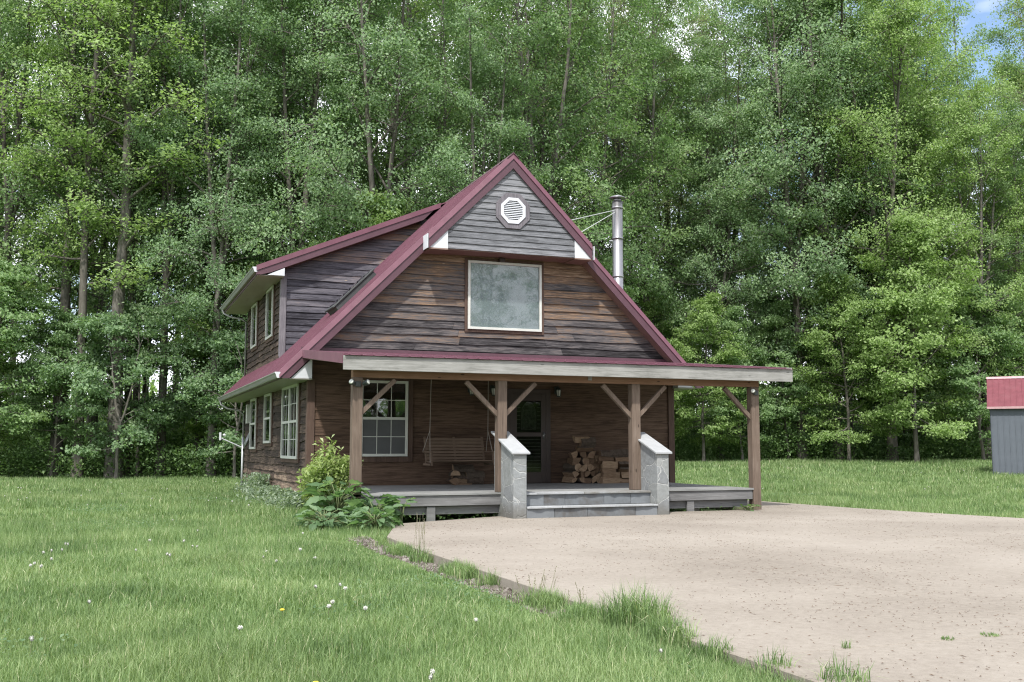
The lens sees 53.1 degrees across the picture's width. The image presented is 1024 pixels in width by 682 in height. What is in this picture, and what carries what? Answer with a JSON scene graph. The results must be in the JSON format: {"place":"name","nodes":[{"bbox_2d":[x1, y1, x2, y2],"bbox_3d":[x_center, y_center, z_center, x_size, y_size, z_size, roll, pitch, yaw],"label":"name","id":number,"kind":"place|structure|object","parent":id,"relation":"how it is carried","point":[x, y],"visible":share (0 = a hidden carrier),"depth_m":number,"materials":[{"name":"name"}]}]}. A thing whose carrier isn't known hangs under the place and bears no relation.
{"place":"outdoors","nodes":[
{"label":"outdoors","id":0,"kind":"place"},
{"bbox_2d":[0,455,1023,681],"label":"lawn","id":1,"kind":"structure","parent":0,"point":[411,518],"depth_m":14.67,"materials":[{"name":"plant"}]},
{"bbox_2d":[0,240,46,450],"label":"young tree","id":2,"kind":"object","parent":1,"relation":"on","point":[3,434],"visible":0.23,"depth_m":46.09,"materials":[{"name":"green plant"}]},
{"bbox_2d":[0,255,76,434],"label":"young maple","id":3,"kind":"object","parent":1,"relation":"on","point":[19,331],"visible":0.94,"depth_m":44.35,"materials":[{"name":"green plant"}]},
{"bbox_2d":[2,306,108,477],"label":"young maple","id":4,"kind":"object","parent":1,"relation":"on","point":[63,334],"visible":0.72,"depth_m":45.26,"materials":[{"name":"green plant"}]},
{"bbox_2d":[0,0,121,406],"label":"broadleaf tree","id":5,"kind":"object","parent":1,"relation":"on","point":[11,200],"visible":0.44,"depth_m":47.99,"materials":[{"name":"green plant"}]},
{"bbox_2d":[2,0,148,324],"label":"slender tree","id":6,"kind":"object","parent":1,"relation":"on","point":[94,309],"visible":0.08,"depth_m":51.81,"materials":[{"name":"green plant"}]},
{"bbox_2d":[0,0,161,476],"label":"tree","id":7,"kind":"object","parent":1,"relation":"on","point":[65,295],"visible":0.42,"depth_m":46.96,"materials":[{"name":"green plant"}]},
{"bbox_2d":[11,15,156,438],"bbox_3d":[-26.933,-8.347,65.887,10.564,33.473,10.456,-6,-8,44],"label":"slender tree","id":8,"kind":"object","parent":1,"relation":"on","point":[88,416],"visible":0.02,"depth_m":64.57,"materials":[{"name":"green plant"}]},
{"bbox_2d":[3,0,190,477],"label":"tree","id":9,"kind":"object","parent":1,"relation":"on","point":[83,276],"visible":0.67,"depth_m":45.79,"materials":[{"name":"green plant"}]},
{"bbox_2d":[2,0,192,475],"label":"broadleaf tree","id":10,"kind":"object","parent":1,"relation":"on","point":[101,295],"visible":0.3,"depth_m":47.57,"materials":[{"name":"green plant"}]},
{"bbox_2d":[33,309,196,478],"bbox_3d":[-17.158,2.429,44.759,6.614,7.610,6.733,0,-6,2],"label":"young maple","id":11,"kind":"object","parent":1,"relation":"on","point":[101,325],"visible":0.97,"depth_m":44.10,"materials":[{"name":"green plant"}]},
{"bbox_2d":[0,0,256,478],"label":"tree","id":12,"kind":"object","parent":1,"relation":"on","point":[122,256],"visible":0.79,"depth_m":45.48,"materials":[{"name":"green plant"}]},
{"bbox_2d":[69,300,219,476],"bbox_3d":[-16.772,2.214,46.901,6.646,8.497,6.766,-4,-7,33],"label":"young maple","id":13,"kind":"object","parent":1,"relation":"on","point":[136,312],"visible":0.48,"depth_m":46.12,"materials":[{"name":"green plant"}]},
{"bbox_2d":[88,0,204,473],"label":"tree","id":14,"kind":"object","parent":1,"relation":"on","point":[131,297],"visible":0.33,"depth_m":48.09,"materials":[{"name":"green plant"}]},
{"bbox_2d":[76,2,230,473],"bbox_3d":[-18.180,-7.897,51.597,8.213,29.537,8.129,0,-6,2],"label":"slender tree","id":15,"kind":"object","parent":1,"relation":"on","point":[144,378],"visible":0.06,"depth_m":50.70,"materials":[{"name":"green plant"}]},
{"bbox_2d":[92,0,245,476],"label":"slender tree","id":16,"kind":"object","parent":1,"relation":"on","point":[167,272],"visible":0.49,"depth_m":47.35,"materials":[{"name":"green plant"}]},
{"bbox_2d":[94,0,320,474],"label":"broadleaf tree","id":17,"kind":"object","parent":1,"relation":"on","point":[201,363],"visible":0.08,"depth_m":50.28,"materials":[{"name":"green plant"}]},
{"bbox_2d":[171,327,247,477],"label":"young maple","id":18,"kind":"object","parent":1,"relation":"on","point":[234,339],"visible":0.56,"depth_m":44.20,"materials":[{"name":"green plant"}]},
{"bbox_2d":[117,0,321,476],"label":"maple tree","id":19,"kind":"object","parent":1,"relation":"on","point":[218,266],"visible":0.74,"depth_m":46.28,"materials":[{"name":"green plant"}]},
{"bbox_2d":[158,177,290,475],"bbox_3d":[-12.969,-0.604,48.965,8.061,14.559,7.948,0,-6,2],"label":"young tree","id":20,"kind":"object","parent":1,"relation":"on","point":[192,428],"visible":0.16,"depth_m":48.16,"materials":[{"name":"green plant"}]},
{"bbox_2d":[159,0,343,459],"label":"maple tree","id":21,"kind":"object","parent":1,"relation":"on","point":[267,176],"visible":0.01,"depth_m":57.86,"materials":[{"name":"green plant"}]},
{"bbox_2d":[228,472,305,510],"bbox_3d":[-6.503,3.805,26.250,1.138,0.821,9.014,2,-6,-21],"label":"ground cover","id":22,"kind":"object","parent":1,"relation":"on","point":[256,485],"visible":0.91,"depth_m":25.65,"materials":[{"name":"green plant"}]},
{"bbox_2d":[175,0,402,364],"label":"maple tree","id":23,"kind":"object","parent":1,"relation":"on","point":[268,104],"visible":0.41,"depth_m":47.67,"materials":[{"name":"green plant"}]},
{"bbox_2d":[211,0,386,329],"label":"broadleaf tree","id":24,"kind":"object","parent":1,"relation":"on","point":[281,178],"visible":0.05,"depth_m":52.04,"materials":[{"name":"green plant"}]},
{"bbox_2d":[293,505,350,530],"bbox_3d":[-3.255,3.077,17.713,1.131,0.464,1.134,2,-6,-21],"label":"leafy weed","id":25,"kind":"object","parent":1,"relation":"on","point":[327,520],"visible":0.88,"depth_m":17.57,"materials":[{"name":"green plant"}]},
{"bbox_2d":[231,1,423,270],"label":"broadleaf tree","id":26,"kind":"object","parent":1,"relation":"on","point":[326,95],"visible":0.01,"depth_m":58.37,"materials":[{"name":"green plant"}]},
{"bbox_2d":[295,434,362,514],"bbox_3d":[-3.550,2.628,19.712,1.266,1.666,1.416,2,-6,-21],"label":"leafy shrub","id":27,"kind":"object","parent":1,"relation":"on","point":[337,470],"visible":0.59,"depth_m":19.46,"materials":[{"name":"green plant"}]},
{"bbox_2d":[293,476,375,517],"bbox_3d":[-3.257,2.977,18.790,1.474,0.983,1.458,2,-6,-21],"label":"burdock","id":28,"kind":"object","parent":1,"relation":"on","point":[317,500],"visible":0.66,"depth_m":18.69,"materials":[{"name":"green plant"}]},
{"bbox_2d":[270,0,450,233],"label":"maple tree","id":29,"kind":"object","parent":1,"relation":"on","point":[379,30],"visible":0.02,"depth_m":64.30,"materials":[{"name":"green plant"}]},
{"bbox_2d":[268,0,477,245],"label":"maple tree","id":30,"kind":"object","parent":1,"relation":"on","point":[386,48],"visible":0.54,"depth_m":46.63,"materials":[{"name":"green plant"}]},
{"bbox_2d":[323,188,422,239],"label":"young tree","id":31,"kind":"object","parent":1,"relation":"on","point":[383,216],"visible":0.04,"depth_m":46.29,"materials":[{"name":"green plant"}]},
{"bbox_2d":[339,493,406,524],"bbox_3d":[-2.527,3.061,18.376,1.276,0.634,1.231,0,-6,1],"label":"burdock","id":32,"kind":"object","parent":1,"relation":"on","point":[387,502],"visible":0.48,"depth_m":18.30,"materials":[{"name":"green plant"}]},
{"bbox_2d":[346,506,403,529],"bbox_3d":[-2.345,3.060,17.466,1.017,0.481,1.015,2,-6,-21],"label":"leafy weed","id":33,"kind":"object","parent":1,"relation":"on","point":[380,519],"visible":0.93,"depth_m":17.30,"materials":[{"name":"green plant"}]},
{"bbox_2d":[315,0,492,234],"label":"broadleaf tree","id":34,"kind":"object","parent":1,"relation":"on","point":[400,154],"visible":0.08,"depth_m":57.42,"materials":[{"name":"green plant"}]},
{"bbox_2d":[328,0,481,221],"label":"tree","id":35,"kind":"object","parent":1,"relation":"on","point":[415,11],"visible":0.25,"depth_m":52.86,"materials":[{"name":"green plant"}]},
{"bbox_2d":[0,492,817,681],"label":"clover","id":36,"kind":"object","parent":1,"relation":"on","point":[226,499],"visible":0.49,"depth_m":10.19,"materials":[{"name":"green plant"}]},
{"bbox_2d":[388,1,511,206],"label":"broadleaf tree","id":37,"kind":"object","parent":1,"relation":"on","point":[488,155],"visible":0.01,"depth_m":65.44,"materials":[{"name":"green plant"}]},
{"bbox_2d":[370,0,534,214],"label":"slender tree","id":38,"kind":"object","parent":1,"relation":"on","point":[437,3],"visible":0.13,"depth_m":50.93,"materials":[{"name":"green plant"}]},
{"bbox_2d":[412,0,563,210],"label":"maple tree","id":39,"kind":"object","parent":1,"relation":"on","point":[446,153],"visible":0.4,"depth_m":47.74,"materials":[{"name":"green plant"}]},
{"bbox_2d":[0,414,979,474],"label":"forest floor growth","id":40,"kind":"object","parent":1,"relation":"on","point":[173,433],"visible":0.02,"depth_m":58.76,"materials":[{"name":"green plant"}]},
{"bbox_2d":[3,375,976,442],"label":"woods","id":41,"kind":"object","parent":1,"relation":"on","point":[153,388],"visible":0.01,"depth_m":86.93,"materials":[{"name":"green plant"}]},
{"bbox_2d":[0,424,991,478],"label":"undergrowth","id":42,"kind":"object","parent":1,"relation":"on","point":[10,464],"visible":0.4,"depth_m":56.76,"materials":[{"name":"green plant"}]},
{"bbox_2d":[347,536,644,655],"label":"gravel","id":43,"kind":"structure","parent":1,"relation":"on","point":[497,588],"depth_m":12.04,"materials":[{"name":"grey gravel"}]},
{"bbox_2d":[218,152,792,521],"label":"log cabin house","id":44,"kind":"structure","parent":1,"relation":"on","point":[503,281],"depth_m":24.71,"materials":[{"name":"brown wood"}]},
{"bbox_2d":[249,397,258,451],"bbox_3d":[-8.006,2.564,31.722,0.090,1.740,1.480,2,-6,-21],"label":"window","id":45,"kind":"structure","parent":44,"relation":"in","point":[253,425],"depth_m":31.62,"materials":[{"name":"plastic"}]},
{"bbox_2d":[250,300,259,351],"bbox_3d":[-8.133,-0.476,32.364,0.090,1.560,1.380,2,-6,-21],"label":"window","id":46,"kind":"structure","parent":44,"relation":"in","point":[255,308],"depth_m":32.25,"materials":[{"name":"plastic"}]},
{"bbox_2d":[263,392,273,445],"bbox_3d":[-6.860,2.178,28.812,0.090,1.570,1.480,2,-6,-21],"label":"window","id":47,"kind":"structure","parent":44,"relation":"in","point":[268,414],"depth_m":28.69,"materials":[{"name":"plastic"}]},
{"bbox_2d":[265,284,275,343],"bbox_3d":[-6.905,-0.789,29.236,0.090,1.620,1.430,2,-6,-21],"label":"window","id":48,"kind":"structure","parent":44,"relation":"in","point":[270,293],"depth_m":29.11,"materials":[{"name":"plastic"}]},
{"bbox_2d":[280,383,301,462],"bbox_3d":[-5.468,1.996,25.249,0.090,1.980,2.530,2,-6,-21],"label":"window","id":49,"kind":"structure","parent":44,"relation":"in","point":[291,402],"depth_m":25.09,"materials":[{"name":"plastic"}]},
{"bbox_2d":[362,378,412,461],"bbox_3d":[-2.969,1.795,23.745,1.390,2.010,0.090,2,-6,-21],"label":"window","id":50,"kind":"structure","parent":44,"relation":"in","point":[387,426],"depth_m":23.76,"materials":[{"name":"glass"}]},
{"bbox_2d":[422,379,493,465],"bbox_3d":[-1.233,1.792,23.574,1.553,2.120,0.744,2,-6,-21],"label":"porch swing","id":51,"kind":"object","parent":44,"relation":"hanging from","point":[454,442],"visible":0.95,"depth_m":23.66,"materials":[{"name":"brown wood"}]},
{"bbox_2d":[464,257,543,334],"bbox_3d":[-0.174,-1.091,25.141,2.070,1.820,0.090,2,-6,-21],"label":"window","id":52,"kind":"structure","parent":44,"relation":"in","point":[507,297],"depth_m":25.12,"materials":[{"name":"glass"}]},
{"bbox_2d":[507,389,550,482],"bbox_3d":[0.423,2.315,25.007,1.140,2.285,0.105,2,-6,-21],"label":"door","id":53,"kind":"structure","parent":44,"relation":"in","point":[529,422],"depth_m":25.08,"materials":[{"name":"paint"}]},
{"bbox_2d":[447,0,607,260],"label":"broadleaf tree","id":54,"kind":"object","parent":1,"relation":"on","point":[538,138],"visible":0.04,"depth_m":59.46,"materials":[{"name":"green plant"}]},
{"bbox_2d":[447,0,621,236],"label":"budding tree","id":55,"kind":"object","parent":1,"relation":"on","point":[543,138],"visible":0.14,"depth_m":54.41,"materials":[{"name":"green plant"}]},
{"bbox_2d":[438,0,659,274],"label":"maple tree","id":56,"kind":"object","parent":1,"relation":"on","point":[571,28],"visible":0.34,"depth_m":50.77,"materials":[{"name":"green plant"}]},
{"bbox_2d":[546,595,610,627],"bbox_3d":[0.526,2.095,8.043,0.635,0.266,0.632,0,-6,-5],"label":"grass tuft","id":57,"kind":"object","parent":1,"relation":"on","point":[588,613],"visible":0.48,"depth_m":7.98,"materials":[{"name":"green plant"}]},
{"bbox_2d":[512,0,664,306],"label":"broadleaf tree","id":58,"kind":"object","parent":1,"relation":"on","point":[602,102],"visible":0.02,"depth_m":67.46,"materials":[{"name":"green plant"}]},
{"bbox_2d":[511,0,688,340],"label":"broadleaf tree","id":59,"kind":"object","parent":1,"relation":"on","point":[646,48],"visible":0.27,"depth_m":56.02,"materials":[{"name":"green plant"}]},
{"bbox_2d":[559,0,700,317],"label":"budding tree","id":60,"kind":"object","parent":1,"relation":"on","point":[637,110],"visible":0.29,"depth_m":62.66,"materials":[{"name":"green plant"}]},
{"bbox_2d":[578,578,693,633],"bbox_3d":[0.914,1.998,7.891,0.918,0.427,0.895,2,-6,-21],"label":"grass tuft","id":61,"kind":"object","parent":1,"relation":"on","point":[632,610],"visible":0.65,"depth_m":7.80,"materials":[{"name":"green plant"}]},
{"bbox_2d":[551,0,755,414],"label":"maple tree","id":62,"kind":"object","parent":1,"relation":"on","point":[681,154],"visible":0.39,"depth_m":60.25,"materials":[{"name":"green plant"}]},
{"bbox_2d":[596,0,723,329],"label":"broadleaf tree","id":63,"kind":"object","parent":1,"relation":"on","point":[705,6],"visible":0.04,"depth_m":87.20,"materials":[{"name":"green plant"}]},
{"bbox_2d":[632,280,689,432],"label":"young tree","id":64,"kind":"object","parent":1,"relation":"on","point":[653,313],"visible":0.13,"depth_m":60.02,"materials":[{"name":"green plant"}]},
{"bbox_2d":[631,603,702,645],"bbox_3d":[1.132,2.014,7.342,0.614,0.283,0.628,2,-6,-21],"label":"grass tuft","id":65,"kind":"object","parent":1,"relation":"on","point":[676,628],"visible":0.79,"depth_m":7.31,"materials":[{"name":"green plant"}]},
{"bbox_2d":[608,21,730,395],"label":"broadleaf tree","id":66,"kind":"object","parent":1,"relation":"on","point":[668,221],"visible":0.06,"depth_m":67.56,"materials":[{"name":"green plant"}]},
{"bbox_2d":[609,0,737,443],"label":"broadleaf tree","id":67,"kind":"object","parent":1,"relation":"on","point":[687,250],"visible":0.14,"depth_m":65.92,"materials":[{"name":"green plant"}]},
{"bbox_2d":[654,24,764,422],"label":"broadleaf tree","id":68,"kind":"object","parent":1,"relation":"on","point":[723,168],"visible":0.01,"depth_m":77.55,"materials":[{"name":"green plant"}]},
{"bbox_2d":[667,290,759,461],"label":"young tree","id":69,"kind":"object","parent":1,"relation":"on","point":[710,310],"visible":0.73,"depth_m":56.16,"materials":[{"name":"green plant"}]},
{"bbox_2d":[635,33,815,458],"bbox_3d":[12.484,-6.142,60.785,9.401,26.680,10.091,6,-8,-43],"label":"maple tree","id":70,"kind":"object","parent":1,"relation":"on","point":[713,272],"visible":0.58,"depth_m":60.34,"materials":[{"name":"green plant"}]},
{"bbox_2d":[667,0,801,455],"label":"budding tree","id":71,"kind":"object","parent":1,"relation":"on","point":[726,98],"visible":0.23,"depth_m":65.36,"materials":[{"name":"green plant"}]},
{"bbox_2d":[677,0,794,332],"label":"slender tree","id":72,"kind":"object","parent":1,"relation":"on","point":[760,49],"visible":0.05,"depth_m":72.26,"materials":[{"name":"green plant"}]},
{"bbox_2d":[695,304,785,461],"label":"young maple","id":73,"kind":"object","parent":1,"relation":"on","point":[733,315],"visible":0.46,"depth_m":57.07,"materials":[{"name":"green plant"}]},
{"bbox_2d":[735,299,827,458],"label":"young maple","id":74,"kind":"object","parent":1,"relation":"on","point":[774,319],"visible":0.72,"depth_m":58.14,"materials":[{"name":"green plant"}]},
{"bbox_2d":[714,0,853,430],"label":"broadleaf tree","id":75,"kind":"object","parent":1,"relation":"on","point":[769,138],"visible":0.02,"depth_m":77.04,"materials":[{"name":"green plant"}]},
{"bbox_2d":[729,0,867,456],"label":"slender tree","id":76,"kind":"object","parent":1,"relation":"on","point":[750,260],"visible":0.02,"depth_m":65.28,"materials":[{"name":"green plant"}]},
{"bbox_2d":[696,0,915,459],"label":"maple tree","id":77,"kind":"object","parent":1,"relation":"on","point":[792,274],"visible":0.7,"depth_m":58.95,"materials":[{"name":"green plant"}]},
{"bbox_2d":[722,0,961,459],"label":"maple tree","id":78,"kind":"object","parent":1,"relation":"on","point":[831,265],"visible":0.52,"depth_m":58.30,"materials":[{"name":"green plant"}]},
{"bbox_2d":[778,270,906,460],"bbox_3d":[18.501,1.395,56.509,6.709,10.905,6.615,3,-7,-27],"label":"young tree","id":79,"kind":"object","parent":1,"relation":"on","point":[816,340],"visible":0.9,"depth_m":56.14,"materials":[{"name":"green plant"}]},
{"bbox_2d":[805,346,884,458],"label":"young maple","id":80,"kind":"object","parent":1,"relation":"on","point":[857,429],"visible":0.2,"depth_m":58.38,"materials":[{"name":"green plant"}]},
{"bbox_2d":[761,0,959,458],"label":"maple tree","id":81,"kind":"object","parent":1,"relation":"on","point":[904,145],"visible":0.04,"depth_m":62.41,"materials":[{"name":"green plant"}]},
{"bbox_2d":[759,0,1001,460],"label":"broadleaf tree","id":82,"kind":"object","parent":1,"relation":"on","point":[897,23],"visible":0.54,"depth_m":57.58,"materials":[{"name":"green plant"}]},
{"bbox_2d":[849,325,947,458],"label":"young maple","id":83,"kind":"object","parent":1,"relation":"on","point":[909,435],"visible":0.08,"depth_m":59.08,"materials":[{"name":"green plant"}]},
{"bbox_2d":[812,0,987,446],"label":"broadleaf tree","id":84,"kind":"object","parent":1,"relation":"on","point":[943,77],"visible":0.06,"depth_m":67.28,"materials":[{"name":"green plant"}]},
{"bbox_2d":[833,210,988,462],"bbox_3d":[22.175,-0.102,56.240,8.452,13.934,8.572,1,-6,-5],"label":"young tree","id":85,"kind":"object","parent":1,"relation":"on","point":[926,373],"visible":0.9,"depth_m":55.09,"materials":[{"name":"green plant"}]},
{"bbox_2d":[809,0,1014,457],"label":"broadleaf tree","id":86,"kind":"object","parent":1,"relation":"on","point":[906,99],"visible":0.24,"depth_m":59.60,"materials":[{"name":"green plant"}]},
{"bbox_2d":[900,34,1023,456],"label":"slender tree","id":87,"kind":"object","parent":1,"relation":"on","point":[961,77],"visible":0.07,"depth_m":64.95,"materials":[{"name":"green plant"}]},
{"bbox_2d":[901,68,1023,459],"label":"broadleaf tree","id":88,"kind":"object","parent":1,"relation":"on","point":[980,131],"visible":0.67,"depth_m":58.51,"materials":[{"name":"green plant"}]},
{"bbox_2d":[927,0,1008,444],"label":"slender tree","id":89,"kind":"object","parent":1,"relation":"on","point":[972,42],"visible":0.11,"depth_m":79.06,"materials":[{"name":"green plant"}]},
{"bbox_2d":[916,284,1023,460],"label":"young maple","id":90,"kind":"object","parent":1,"relation":"on","point":[979,412],"visible":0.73,"depth_m":56.67,"materials":[{"name":"green plant"}]},
{"bbox_2d":[927,265,1023,449],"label":"young maple","id":91,"kind":"object","parent":1,"relation":"on","point":[985,334],"visible":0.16,"depth_m":58.68,"materials":[{"name":"green plant"}]},
{"bbox_2d":[940,93,1023,400],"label":"maple tree","id":92,"kind":"object","parent":1,"relation":"on","point":[1019,255],"visible":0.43,"depth_m":59.91,"materials":[{"name":"green plant"}]},
{"bbox_2d":[941,82,1023,361],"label":"slender tree","id":93,"kind":"object","parent":1,"relation":"on","point":[992,178],"visible":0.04,"depth_m":64.93,"materials":[{"name":"green plant"}]},
{"bbox_2d":[961,50,1023,281],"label":"maple tree","id":94,"kind":"object","parent":1,"relation":"on","point":[999,56],"visible":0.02,"depth_m":90.19,"materials":[{"name":"green plant"}]},
{"bbox_2d":[972,0,1023,291],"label":"broadleaf tree","id":95,"kind":"object","parent":1,"relation":"on","point":[994,32],"visible":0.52,"depth_m":63.63,"materials":[{"name":"green plant"}]},
{"bbox_2d":[979,0,1023,266],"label":"broadleaf tree","id":96,"kind":"object","parent":1,"relation":"on","point":[1019,65],"visible":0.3,"depth_m":73.78,"materials":[{"name":"green plant"}]},
{"bbox_2d":[986,376,1023,474],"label":"metal shed","id":97,"kind":"structure","parent":1,"relation":"on","point":[1005,400],"depth_m":43.81,"materials":[{"name":"grey metal"}]},
{"bbox_2d":[989,0,1023,271],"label":"budding tree","id":98,"kind":"object","parent":1,"relation":"on","point":[1021,89],"visible":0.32,"depth_m":68.64,"materials":[{"name":"green plant"}]},
{"bbox_2d":[2,0,1023,415],"label":"sky","id":99,"kind":"structure","parent":0,"point":[984,8],"materials":[{"name":"blue"}]},
{"bbox_2d":[387,500,1023,681],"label":"driveway","id":100,"kind":"structure","parent":0,"point":[927,643],"depth_m":10.88,"materials":[{"name":"beige gravel"}]},
{"bbox_2d":[491,431,671,518],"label":"stone steps","id":101,"kind":"structure","parent":100,"relation":"on","point":[519,501],"depth_m":20.10,"materials":[{"name":"stone"}]},
{"bbox_2d":[392,505,1023,681],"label":"tree debris","id":102,"kind":"object","parent":100,"relation":"on","point":[780,568],"visible":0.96,"depth_m":11.86,"materials":[{"name":"brown plant"}]},
{"bbox_2d":[690,633,734,659],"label":"grass tuft","id":103,"kind":"object","parent":100,"relation":"on","point":[715,648],"visible":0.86,"depth_m":6.81,"materials":[{"name":"green plant"}]},
{"bbox_2d":[753,644,800,675],"bbox_3d":[1.633,1.958,6.358,0.287,0.192,0.375,9,-11,-57],"label":"grass tuft","id":104,"kind":"object","parent":100,"relation":"on","point":[774,660],"visible":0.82,"depth_m":6.36,"materials":[{"name":"green plant"}]},
{"bbox_2d":[804,651,883,681],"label":"grass tuft","id":105,"kind":"object","parent":100,"relation":"on","point":[844,676],"visible":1,"depth_m":5.95,"materials":[{"name":"green plant"}]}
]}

